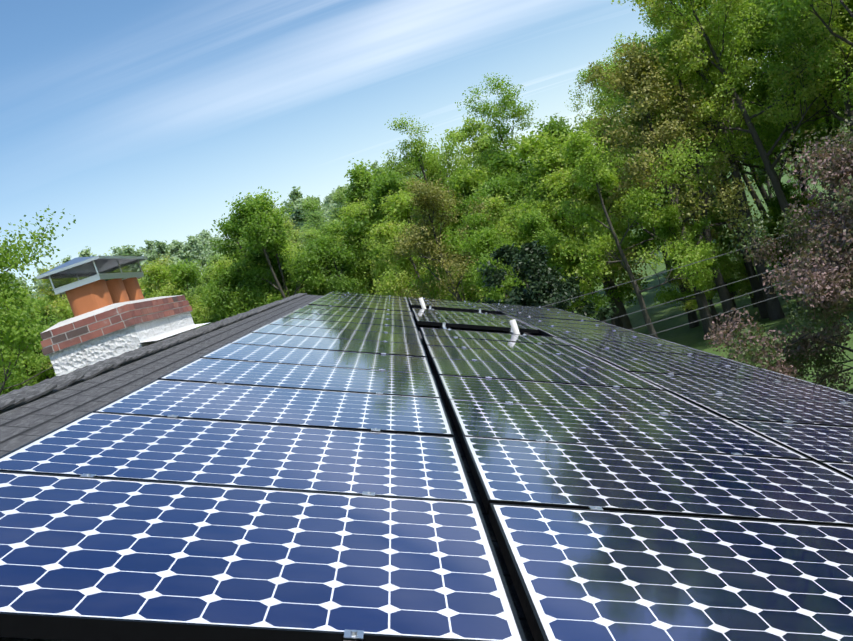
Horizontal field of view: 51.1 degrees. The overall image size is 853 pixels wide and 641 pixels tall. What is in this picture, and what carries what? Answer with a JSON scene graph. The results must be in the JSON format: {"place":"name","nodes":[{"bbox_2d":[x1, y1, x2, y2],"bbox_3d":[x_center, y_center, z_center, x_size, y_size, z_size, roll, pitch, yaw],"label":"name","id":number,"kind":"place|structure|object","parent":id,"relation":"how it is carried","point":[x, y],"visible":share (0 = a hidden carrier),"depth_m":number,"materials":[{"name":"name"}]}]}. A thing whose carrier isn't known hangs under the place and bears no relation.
{"place":"outdoors","nodes":[
{"label":"outdoors","id":0,"kind":"place"},
{"bbox_2d":[0,0,782,297],"label":"sky","id":1,"kind":"structure","parent":0,"point":[139,120],"materials":[{"name":"blue"}]},
{"bbox_2d":[193,127,852,393],"bbox_3d":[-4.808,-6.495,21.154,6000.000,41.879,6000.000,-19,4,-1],"label":"ground","id":2,"kind":"structure","parent":0,"point":[685,335],"depth_m":88.76,"materials":[{"name":"green plant"}]},
{"bbox_2d":[0,305,42,392],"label":"tree","id":3,"kind":"object","parent":2,"relation":"on","point":[24,368],"visible":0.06,"depth_m":102.23,"materials":[{"name":"green plant"}]},
{"bbox_2d":[0,283,44,384],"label":"tree","id":4,"kind":"object","parent":2,"relation":"on","point":[22,306],"visible":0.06,"depth_m":115.71,"materials":[{"name":"green plant"}]},
{"bbox_2d":[0,345,54,391],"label":"tree","id":5,"kind":"object","parent":2,"relation":"on","point":[12,356],"visible":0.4,"depth_m":99.72,"materials":[{"name":"green plant"}]},
{"bbox_2d":[4,324,55,393],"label":"tree","id":6,"kind":"object","parent":2,"relation":"on","point":[37,361],"visible":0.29,"depth_m":102.15,"materials":[{"name":"green plant"}]},
{"bbox_2d":[0,205,75,394],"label":"tree","id":7,"kind":"object","parent":2,"relation":"on","point":[9,314],"visible":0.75,"depth_m":31.02,"materials":[{"name":"green plant"}]},
{"bbox_2d":[22,295,62,329],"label":"tree","id":8,"kind":"object","parent":2,"relation":"on","point":[42,310],"visible":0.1,"depth_m":119.58,"materials":[{"name":"green plant"}]},
{"bbox_2d":[27,262,75,369],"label":"tree","id":9,"kind":"object","parent":2,"relation":"on","point":[52,297],"visible":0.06,"depth_m":98.60,"materials":[{"name":"green plant"}]},
{"bbox_2d":[44,253,146,317],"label":"tree","id":10,"kind":"object","parent":2,"relation":"on","point":[69,312],"visible":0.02,"depth_m":95.30,"materials":[{"name":"green plant"}]},
{"bbox_2d":[115,245,145,271],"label":"tree","id":11,"kind":"object","parent":2,"relation":"on","point":[130,251],"visible":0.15,"depth_m":270.82,"materials":[{"name":"green plant"}]},
{"bbox_2d":[143,240,174,267],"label":"tree","id":12,"kind":"object","parent":2,"relation":"on","point":[162,250],"visible":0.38,"depth_m":247.63,"materials":[{"name":"green plant"}]},
{"bbox_2d":[139,258,209,327],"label":"tree","id":13,"kind":"object","parent":2,"relation":"on","point":[152,271],"visible":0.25,"depth_m":107.19,"materials":[{"name":"green plant"}]},
{"bbox_2d":[171,240,190,263],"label":"tree","id":14,"kind":"object","parent":2,"relation":"on","point":[176,253],"visible":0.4,"depth_m":315.01,"materials":[{"name":"green plant"}]},
{"bbox_2d":[150,259,220,328],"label":"tree","id":15,"kind":"object","parent":2,"relation":"on","point":[183,275],"visible":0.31,"depth_m":110.57,"materials":[{"name":"green plant"}]},
{"bbox_2d":[178,235,204,272],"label":"tree","id":16,"kind":"object","parent":2,"relation":"on","point":[186,251],"visible":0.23,"depth_m":292.81,"materials":[{"name":"green plant"}]},
{"bbox_2d":[187,236,211,285],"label":"tree","id":17,"kind":"object","parent":2,"relation":"on","point":[198,250],"visible":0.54,"depth_m":247.00,"materials":[{"name":"green plant"}]},
{"bbox_2d":[193,260,217,300],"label":"tree","id":18,"kind":"object","parent":2,"relation":"on","point":[206,278],"visible":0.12,"depth_m":144.80,"materials":[{"name":"green plant"}]},
{"bbox_2d":[205,255,242,319],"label":"tree","id":19,"kind":"object","parent":2,"relation":"on","point":[221,264],"visible":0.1,"depth_m":101.69,"materials":[{"name":"green plant"}]},
{"bbox_2d":[193,263,267,327],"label":"tree","id":20,"kind":"object","parent":2,"relation":"on","point":[218,294],"visible":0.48,"depth_m":99.28,"materials":[{"name":"green plant"}]},
{"bbox_2d":[228,283,276,316],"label":"tree","id":21,"kind":"object","parent":2,"relation":"on","point":[237,293],"visible":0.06,"depth_m":98.93,"materials":[{"name":"green plant"}]},
{"bbox_2d":[211,249,299,292],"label":"tree","id":22,"kind":"object","parent":2,"relation":"on","point":[281,258],"visible":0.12,"depth_m":104.59,"materials":[{"name":"green plant"}]},
{"bbox_2d":[205,216,330,311],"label":"tree","id":23,"kind":"object","parent":2,"relation":"on","point":[224,229],"visible":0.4,"depth_m":102.92,"materials":[{"name":"green plant"}]},
{"bbox_2d":[0,295,543,640],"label":"roof","id":24,"kind":"structure","parent":2,"relation":"on","point":[27,422],"depth_m":5.07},
{"bbox_2d":[36,255,207,375],"bbox_3d":[-2.853,0.381,9.039,1.000,2.198,2.300,-19,4,-1],"label":"chimney","id":25,"kind":"object","parent":24,"relation":"on","point":[116,314],"visible":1,"depth_m":8.05,"materials":[{"name":"brick"}]},
{"bbox_2d":[0,293,306,412],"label":"ridge cap","id":26,"kind":"object","parent":24,"relation":"on","point":[16,398],"visible":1,"depth_m":6.05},
{"bbox_2d":[0,292,852,640],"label":"solar array","id":27,"kind":"object","parent":24,"relation":"on","point":[298,474],"visible":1,"depth_m":2.87,"materials":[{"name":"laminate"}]},
{"bbox_2d":[419,297,519,333],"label":"vent pipes","id":28,"kind":"object","parent":24,"relation":"on","point":[514,326],"visible":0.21,"depth_m":10.46,"materials":[{"name":"plastic"}]},
{"bbox_2d":[221,192,329,317],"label":"tree","id":29,"kind":"object","parent":2,"relation":"on","point":[243,219],"visible":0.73,"depth_m":97.51,"materials":[{"name":"green plant"}]},
{"bbox_2d":[223,186,327,313],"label":"tree","id":30,"kind":"object","parent":2,"relation":"on","point":[276,215],"visible":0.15,"depth_m":99.67,"materials":[{"name":"green plant"}]},
{"bbox_2d":[281,217,304,248],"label":"tree","id":31,"kind":"object","parent":2,"relation":"on","point":[296,232],"visible":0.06,"depth_m":157.26,"materials":[{"name":"green plant"}]},
{"bbox_2d":[286,186,315,240],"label":"tree","id":32,"kind":"object","parent":2,"relation":"on","point":[295,196],"visible":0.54,"depth_m":238.44,"materials":[{"name":"green plant"}]},
{"bbox_2d":[300,225,324,245],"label":"tree","id":33,"kind":"object","parent":2,"relation":"on","point":[309,234],"visible":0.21,"depth_m":155.63,"materials":[{"name":"green plant"}]},
{"bbox_2d":[303,208,334,232],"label":"tree","id":34,"kind":"object","parent":2,"relation":"on","point":[314,218],"visible":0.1,"depth_m":178.39,"materials":[{"name":"green plant"}]},
{"bbox_2d":[296,195,343,248],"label":"tree","id":35,"kind":"object","parent":2,"relation":"on","point":[309,204],"visible":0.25,"depth_m":186.22,"materials":[{"name":"green plant"}]},
{"bbox_2d":[326,186,351,226],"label":"tree","id":36,"kind":"object","parent":2,"relation":"on","point":[335,213],"visible":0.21,"depth_m":202.56,"materials":[{"name":"green plant"}]},
{"bbox_2d":[296,234,388,295],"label":"tree","id":37,"kind":"object","parent":2,"relation":"on","point":[340,281],"visible":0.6,"depth_m":100.56,"materials":[{"name":"green plant"}]},
{"bbox_2d":[318,218,369,289],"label":"tree","id":38,"kind":"object","parent":2,"relation":"on","point":[331,232],"visible":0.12,"depth_m":127.47,"materials":[{"name":"green plant"}]},
{"bbox_2d":[332,185,370,292],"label":"tree","id":39,"kind":"object","parent":2,"relation":"on","point":[357,194],"visible":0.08,"depth_m":114.50,"materials":[{"name":"green plant"}]},
{"bbox_2d":[332,198,391,286],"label":"tree","id":40,"kind":"object","parent":2,"relation":"on","point":[350,237],"visible":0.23,"depth_m":104.19,"materials":[{"name":"green plant"}]},
{"bbox_2d":[342,158,394,230],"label":"poplar tree","id":41,"kind":"object","parent":2,"relation":"on","point":[360,175],"visible":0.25,"depth_m":114.34,"materials":[{"name":"green plant"}]},
{"bbox_2d":[353,199,390,290],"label":"tree","id":42,"kind":"object","parent":2,"relation":"on","point":[373,216],"visible":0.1,"depth_m":103.45,"materials":[{"name":"green plant"}]},
{"bbox_2d":[330,167,415,288],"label":"tree","id":43,"kind":"object","parent":2,"relation":"on","point":[385,184],"visible":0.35,"depth_m":101.78,"materials":[{"name":"green plant"}]},
{"bbox_2d":[345,244,410,294],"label":"tree","id":44,"kind":"object","parent":2,"relation":"on","point":[365,264],"visible":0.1,"depth_m":103.80,"materials":[{"name":"green plant"}]},
{"bbox_2d":[362,219,472,301],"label":"tree","id":45,"kind":"object","parent":2,"relation":"on","point":[395,281],"visible":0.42,"depth_m":82.19,"materials":[{"name":"green plant"}]},
{"bbox_2d":[354,111,481,281],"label":"tall tree","id":46,"kind":"object","parent":2,"relation":"on","point":[415,148],"visible":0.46,"depth_m":104.31,"materials":[{"name":"green plant"}]},
{"bbox_2d":[370,187,473,298],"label":"tree","id":47,"kind":"object","parent":2,"relation":"on","point":[400,211],"visible":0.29,"depth_m":89.78,"materials":[{"name":"green plant"}]},
{"bbox_2d":[378,181,479,302],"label":"tree","id":48,"kind":"object","parent":2,"relation":"on","point":[426,248],"visible":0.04,"depth_m":92.44,"materials":[{"name":"green plant"}]},
{"bbox_2d":[412,143,452,194],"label":"tree","id":49,"kind":"object","parent":2,"relation":"on","point":[428,179],"visible":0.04,"depth_m":110.59,"materials":[{"name":"green plant"}]},
{"bbox_2d":[405,223,488,301],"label":"tree","id":50,"kind":"object","parent":2,"relation":"on","point":[451,243],"visible":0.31,"depth_m":74.39,"materials":[{"name":"green plant"}]},
{"bbox_2d":[390,174,526,302],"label":"tree","id":51,"kind":"object","parent":2,"relation":"on","point":[428,197],"visible":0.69,"depth_m":69.42,"materials":[{"name":"green plant"}]},
{"bbox_2d":[441,161,478,300],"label":"tree","id":52,"kind":"object","parent":2,"relation":"on","point":[467,194],"visible":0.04,"depth_m":98.49,"materials":[{"name":"green plant"}]},
{"bbox_2d":[420,185,500,301],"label":"tree","id":53,"kind":"object","parent":2,"relation":"on","point":[476,196],"visible":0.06,"depth_m":82.83,"materials":[{"name":"green plant"}]},
{"bbox_2d":[450,165,524,240],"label":"tree","id":54,"kind":"object","parent":2,"relation":"on","point":[469,178],"visible":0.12,"depth_m":96.87,"materials":[{"name":"green plant"}]},
{"bbox_2d":[451,223,528,302],"bbox_3d":[6.059,-0.757,64.222,5.612,12.979,8.057,-19,4,12],"label":"tree","id":55,"kind":"object","parent":2,"relation":"on","point":[481,240],"visible":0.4,"depth_m":63.05,"materials":[{"name":"green plant"}]},
{"bbox_2d":[440,114,563,196],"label":"poplar tree","id":56,"kind":"object","parent":2,"relation":"on","point":[472,128],"visible":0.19,"depth_m":111.23,"materials":[{"name":"green plant"}]},
{"bbox_2d":[458,208,561,298],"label":"tree","id":57,"kind":"object","parent":2,"relation":"on","point":[477,222],"visible":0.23,"depth_m":67.70,"materials":[{"name":"green plant"}]},
{"bbox_2d":[458,173,562,289],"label":"tree","id":58,"kind":"object","parent":2,"relation":"on","point":[497,187],"visible":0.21,"depth_m":85.23,"materials":[{"name":"green plant"}]},
{"bbox_2d":[462,193,565,287],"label":"tree","id":59,"kind":"object","parent":2,"relation":"on","point":[481,201],"visible":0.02,"depth_m":77.31,"materials":[{"name":"green plant"}]},
{"bbox_2d":[455,73,581,192],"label":"tall tree","id":60,"kind":"object","parent":2,"relation":"on","point":[511,103],"visible":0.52,"depth_m":97.59,"materials":[{"name":"green plant"}]},
{"bbox_2d":[476,199,567,302],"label":"tree","id":61,"kind":"object","parent":2,"relation":"on","point":[508,231],"visible":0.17,"depth_m":69.17,"materials":[{"name":"green plant"}]},
{"bbox_2d":[476,243,584,306],"bbox_3d":[6.649,0.382,52.357,7.066,10.538,6.563,-15,5,38],"label":"tree","id":62,"kind":"object","parent":2,"relation":"on","point":[507,252],"visible":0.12,"depth_m":51.95,"materials":[{"name":"green plant"}]},
{"bbox_2d":[468,191,597,307],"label":"tree","id":63,"kind":"object","parent":2,"relation":"on","point":[498,203],"visible":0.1,"depth_m":74.84,"materials":[{"name":"green plant"}]},
{"bbox_2d":[483,148,605,312],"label":"tree","id":64,"kind":"object","parent":2,"relation":"on","point":[497,161],"visible":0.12,"depth_m":95.19,"materials":[{"name":"green plant"}]},
{"bbox_2d":[486,207,612,318],"bbox_3d":[9.018,-1.667,62.800,8.136,13.106,5.666,-15,5,19],"label":"tree","id":65,"kind":"object","parent":2,"relation":"on","point":[532,220],"visible":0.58,"depth_m":62.06,"materials":[{"name":"green plant"}]},
{"bbox_2d":[499,241,618,320],"bbox_3d":[6.627,0.516,46.967,6.038,9.695,6.500,-14,6,45],"label":"bush","id":66,"kind":"object","parent":2,"relation":"on","point":[531,254],"visible":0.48,"depth_m":46.25,"materials":[{"name":"green plant"}]},
{"bbox_2d":[504,129,655,330],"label":"tree","id":67,"kind":"object","parent":2,"relation":"on","point":[531,147],"visible":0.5,"depth_m":69.64,"materials":[{"name":"green plant"}]},
{"bbox_2d":[496,111,663,327],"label":"tree","id":68,"kind":"object","parent":2,"relation":"on","point":[552,125],"visible":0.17,"depth_m":84.21,"materials":[{"name":"green plant"}]},
{"bbox_2d":[521,158,650,311],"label":"tree","id":69,"kind":"object","parent":2,"relation":"on","point":[620,293],"visible":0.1,"depth_m":71.21,"materials":[{"name":"green plant"}]},
{"bbox_2d":[529,165,645,322],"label":"tree","id":70,"kind":"object","parent":2,"relation":"on","point":[563,188],"visible":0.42,"depth_m":67.28,"materials":[{"name":"green plant"}]},
{"bbox_2d":[576,107,642,324],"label":"tree","id":71,"kind":"object","parent":2,"relation":"on","point":[627,237],"visible":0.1,"depth_m":94.93,"materials":[{"name":"green plant"}]},
{"bbox_2d":[564,50,683,301],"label":"tall tree","id":72,"kind":"object","parent":2,"relation":"on","point":[584,76],"visible":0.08,"depth_m":97.56,"materials":[{"name":"green plant"}]},
{"bbox_2d":[580,34,686,311],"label":"tall tree","id":73,"kind":"object","parent":2,"relation":"on","point":[616,100],"visible":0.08,"depth_m":89.58,"materials":[{"name":"green plant"}]},
{"bbox_2d":[551,124,721,337],"bbox_3d":[12.914,-4.782,58.394,7.122,17.152,12.050,-23,6,-43],"label":"tree","id":74,"kind":"object","parent":2,"relation":"on","point":[595,248],"visible":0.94,"depth_m":57.87,"materials":[{"name":"green plant"}]},
{"bbox_2d":[597,64,718,327],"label":"tall tree","id":75,"kind":"object","parent":2,"relation":"on","point":[692,316],"visible":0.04,"depth_m":81.30,"materials":[{"name":"green plant"}]},
{"bbox_2d":[596,116,723,282],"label":"tree","id":76,"kind":"object","parent":2,"relation":"on","point":[718,208],"visible":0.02,"depth_m":114.93,"materials":[{"name":"green plant"}]},
{"bbox_2d":[586,31,739,321],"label":"tall tree","id":77,"kind":"object","parent":2,"relation":"on","point":[617,97],"visible":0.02,"depth_m":73.86,"materials":[{"name":"green plant"}]},
{"bbox_2d":[595,5,748,295],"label":"tall tree","id":78,"kind":"object","parent":2,"relation":"on","point":[734,293],"depth_m":92.62,"materials":[{"name":"green plant"}]},
{"bbox_2d":[575,34,770,339],"bbox_3d":[17.229,-8.719,61.754,13.650,23.182,14.289,-22,7,-12],"label":"tree","id":79,"kind":"object","parent":2,"relation":"on","point":[656,132],"visible":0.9,"depth_m":60.88,"materials":[{"name":"green plant"}]},
{"bbox_2d":[575,0,775,332],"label":"tall tree","id":80,"kind":"object","parent":2,"relation":"on","point":[723,293],"visible":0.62,"depth_m":62.00,"materials":[{"name":"green plant"}]},
{"bbox_2d":[598,19,769,318],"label":"tall tree","id":81,"kind":"object","parent":2,"relation":"on","point":[755,284],"visible":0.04,"depth_m":72.39,"materials":[{"name":"green plant"}]},
{"bbox_2d":[652,202,727,340],"bbox_3d":[17.990,-2.973,61.060,4.645,10.744,6.670,-23,6,-36],"label":"tree","id":82,"kind":"object","parent":2,"relation":"on","point":[671,226],"visible":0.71,"depth_m":60.42,"materials":[{"name":"green plant"}]},
{"bbox_2d":[587,0,802,320],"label":"tall tree","id":83,"kind":"object","parent":2,"relation":"on","point":[774,309],"visible":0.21,"depth_m":65.75,"materials":[{"name":"green plant"}]},
{"bbox_2d":[639,0,764,307],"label":"tall tree","id":84,"kind":"object","parent":2,"relation":"on","point":[751,294],"visible":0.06,"depth_m":80.45,"materials":[{"name":"green plant"}]},
{"bbox_2d":[663,236,742,329],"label":"tree","id":85,"kind":"object","parent":2,"relation":"on","point":[709,295],"visible":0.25,"depth_m":66.95,"materials":[{"name":"green plant"}]},
{"bbox_2d":[665,221,746,327],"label":"tree","id":86,"kind":"object","parent":2,"relation":"on","point":[714,286],"visible":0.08,"depth_m":71.09,"materials":[{"name":"green plant"}]},
{"bbox_2d":[707,207,745,301],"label":"tree","id":87,"kind":"object","parent":2,"relation":"on","point":[731,286],"visible":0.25,"depth_m":75.70,"materials":[{"name":"green plant"}]},
{"bbox_2d":[611,0,852,306],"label":"tall tree","id":88,"kind":"object","parent":2,"relation":"on","point":[803,112],"visible":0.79,"depth_m":61.09,"materials":[{"name":"green plant"}]},
{"bbox_2d":[685,56,791,282],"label":"tall tree","id":89,"kind":"object","parent":2,"relation":"on","point":[754,195],"depth_m":85.78,"materials":[{"name":"green plant"}]},
{"bbox_2d":[721,227,758,297],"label":"tree","id":90,"kind":"object","parent":2,"relation":"on","point":[746,288],"visible":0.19,"depth_m":76.25,"materials":[{"name":"green plant"}]},
{"bbox_2d":[655,6,848,224],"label":"tall tree","id":91,"kind":"object","parent":2,"relation":"on","point":[756,166],"depth_m":78.84,"materials":[{"name":"green plant"}]},
{"bbox_2d":[733,99,795,266],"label":"tall tree","id":92,"kind":"object","parent":2,"relation":"on","point":[763,192],"visible":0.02,"depth_m":94.96,"materials":[{"name":"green plant"}]},
{"bbox_2d":[741,143,789,185],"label":"tree","id":93,"kind":"object","parent":2,"relation":"on","point":[760,171],"visible":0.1,"depth_m":136.81,"materials":[{"name":"green plant"}]},
{"bbox_2d":[681,0,852,211],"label":"tall tree","id":94,"kind":"object","parent":2,"relation":"on","point":[762,138],"visible":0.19,"depth_m":65.30,"materials":[{"name":"green plant"}]},
{"bbox_2d":[752,196,803,309],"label":"tree","id":95,"kind":"object","parent":2,"relation":"on","point":[777,256],"visible":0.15,"depth_m":71.82,"materials":[{"name":"green plant"}]},
{"bbox_2d":[704,110,852,393],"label":"tree","id":96,"kind":"object","parent":2,"relation":"on","point":[824,270],"visible":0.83,"depth_m":16.15,"materials":[{"name":"pink plant"}]},
{"bbox_2d":[748,192,810,310],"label":"tree","id":97,"kind":"object","parent":2,"relation":"on","point":[775,215],"visible":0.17,"depth_m":71.13,"materials":[{"name":"green plant"}]},
{"bbox_2d":[710,1,851,187],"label":"tall tree","id":98,"kind":"object","parent":2,"relation":"on","point":[771,82],"visible":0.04,"depth_m":74.82,"materials":[{"name":"green plant"}]},
{"bbox_2d":[728,0,838,211],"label":"tall tree","id":99,"kind":"object","parent":2,"relation":"on","point":[794,146],"visible":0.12,"depth_m":70.59,"materials":[{"name":"green plant"}]},
{"bbox_2d":[714,1,852,71],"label":"tall tree","id":100,"kind":"object","parent":2,"relation":"on","point":[745,19],"visible":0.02,"depth_m":67.54,"materials":[{"name":"green plant"}]},
{"bbox_2d":[767,166,810,211],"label":"tree","id":101,"kind":"object","parent":2,"relation":"on","point":[795,189],"visible":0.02,"depth_m":98.01,"materials":[{"name":"green plant"}]},
{"bbox_2d":[743,0,852,187],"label":"tall tree","id":102,"kind":"object","parent":2,"relation":"on","point":[784,40],"visible":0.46,"depth_m":57.28,"materials":[{"name":"green plant"}]},
{"bbox_2d":[743,0,852,46],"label":"tall tree","id":103,"kind":"object","parent":2,"relation":"on","point":[793,5],"visible":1,"depth_m":48.20,"materials":[{"name":"green plant"}]},
{"bbox_2d":[756,0,852,142],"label":"tall tree","id":104,"kind":"object","parent":2,"relation":"on","point":[848,106],"visible":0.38,"depth_m":57.02,"materials":[{"name":"green plant"}]},
{"bbox_2d":[764,182,847,287],"bbox_3d":[27.923,-5.428,65.004,7.312,10.633,4.515,-20,4,-16],"label":"tree","id":105,"kind":"object","parent":2,"relation":"on","point":[786,189],"visible":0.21,"depth_m":64.92,"materials":[{"name":"green plant"}]},
{"bbox_2d":[783,0,852,134],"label":"tall tree","id":106,"kind":"object","parent":2,"relation":"on","point":[844,96],"visible":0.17,"depth_m":57.02,"materials":[{"name":"green plant"}]},
{"bbox_2d":[788,188,850,297],"bbox_3d":[29.461,-5.101,65.911,5.300,9.884,4.519,-19,4,-3],"label":"tree","id":107,"kind":"object","parent":2,"relation":"on","point":[809,202],"visible":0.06,"depth_m":64.79,"materials":[{"name":"green plant"}]},
{"bbox_2d":[542,235,790,335],"bbox_3d":[4.236,2.274,42.132,56.379,9.882,2.200,-19,4,0],"label":"utility line","id":108,"kind":"object","parent":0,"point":[687,296],"visible":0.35,"depth_m":42.04,"materials":[{"name":"grey metal"}]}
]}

